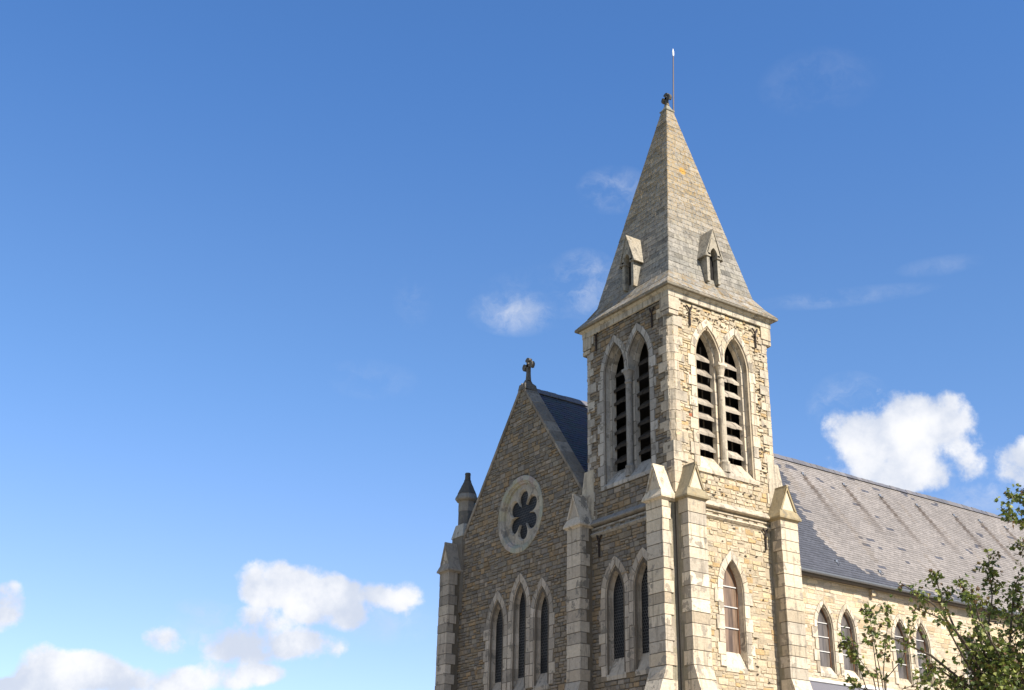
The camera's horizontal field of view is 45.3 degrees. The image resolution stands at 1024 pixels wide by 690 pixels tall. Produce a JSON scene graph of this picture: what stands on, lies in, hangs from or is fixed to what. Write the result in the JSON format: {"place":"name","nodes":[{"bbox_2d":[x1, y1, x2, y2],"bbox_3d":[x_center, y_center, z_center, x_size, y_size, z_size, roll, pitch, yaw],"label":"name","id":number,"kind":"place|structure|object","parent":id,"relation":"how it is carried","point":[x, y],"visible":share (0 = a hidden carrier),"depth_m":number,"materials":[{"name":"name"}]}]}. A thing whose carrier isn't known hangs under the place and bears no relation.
{"place":"outdoors","nodes":[
{"label":"outdoors","id":0,"kind":"place"},
{"bbox_2d":[0,0,1023,689],"label":"sky","id":1,"kind":"structure","parent":0,"point":[277,277],"materials":[{"name":"blue"}]},
{"bbox_2d":[435,50,1023,689],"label":"church","id":2,"kind":"structure","parent":0,"point":[653,512],"depth_m":46.87,"materials":[{"name":"stone"}]},
{"bbox_2d":[483,590,507,689],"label":"lancet window","id":3,"kind":"structure","parent":2,"relation":"in","point":[496,650],"depth_m":49.13,"materials":[{"name":"stone"}]},
{"bbox_2d":[507,573,530,689],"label":"lancet window","id":4,"kind":"structure","parent":2,"relation":"in","point":[519,641],"depth_m":47.93,"materials":[{"name":"stone"}]},
{"bbox_2d":[498,475,543,553],"bbox_3d":[0.425,6.890,49.842,0.295,3.200,3.200,16,-28,-31],"label":"rose window","id":5,"kind":"structure","parent":2,"relation":"in","point":[521,507],"depth_m":50.05,"materials":[{"name":"stone"}]},
{"bbox_2d":[529,577,555,689],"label":"lancet window","id":6,"kind":"structure","parent":2,"relation":"in","point":[542,609],"depth_m":46.65,"materials":[{"name":"stone"}]},
{"bbox_2d":[599,555,629,680],"bbox_3d":[3.678,9.568,43.189,0.298,4.332,1.723,16,-28,-31],"label":"lancet window","id":7,"kind":"structure","parent":2,"relation":"in","point":[615,596],"depth_m":43.19,"materials":[{"name":"stone"}]},
{"bbox_2d":[629,547,649,675],"bbox_3d":[4.654,9.010,41.864,0.302,4.332,1.744,16,-28,-31],"label":"lancet window","id":8,"kind":"structure","parent":2,"relation":"in","point":[642,595],"depth_m":42.20,"materials":[{"name":"stone"}]},
{"bbox_2d":[714,550,755,673],"bbox_3d":[7.490,9.068,41.883,1.760,4.156,0.338,16,-28,-31],"label":"lancet window","id":9,"kind":"structure","parent":2,"relation":"in","point":[731,617],"depth_m":41.86,"materials":[{"name":"stone"}]},
{"bbox_2d":[811,598,839,677],"bbox_3d":[12.916,12.122,50.842,1.595,3.226,0.275,16,-28,-31],"label":"lancet window","id":10,"kind":"structure","parent":2,"relation":"in","point":[824,652],"depth_m":50.85,"materials":[{"name":"stone"}]},
{"bbox_2d":[836,603,863,681],"bbox_3d":[14.082,12.461,51.558,1.589,3.226,0.278,16,-28,-31],"label":"lancet window","id":11,"kind":"structure","parent":2,"relation":"in","point":[846,667],"depth_m":51.64,"materials":[{"name":"stone"}]},
{"bbox_2d":[889,613,915,689],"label":"lancet window","id":12,"kind":"structure","parent":2,"relation":"in","point":[903,677],"depth_m":53.27,"materials":[{"name":"stone"}]},
{"bbox_2d":[911,617,937,689],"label":"lancet window","id":13,"kind":"structure","parent":2,"relation":"in","point":[919,640],"depth_m":54.25,"materials":[{"name":"stone"}]},
{"bbox_2d":[961,627,981,683],"bbox_3d":[20.838,14.432,55.718,1.568,3.226,0.278,16,-28,-31],"label":"lancet window","id":14,"kind":"structure","parent":2,"relation":"in","point":[968,630],"depth_m":55.94,"materials":[{"name":"stone"}]},
{"label":"forecourt","id":15,"kind":"structure","parent":0,"visible":0},
{"bbox_2d":[837,602,943,689],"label":"sapling","id":16,"kind":"object","parent":15,"relation":"on","point":[845,643],"visible":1,"depth_m":18.68,"materials":[{"name":"green plant"}]},
{"bbox_2d":[873,483,1023,689],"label":"broadleaf tree","id":17,"kind":"object","parent":15,"relation":"on","point":[993,664],"visible":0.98,"depth_m":19.81,"materials":[{"name":"green plant"}]}
]}

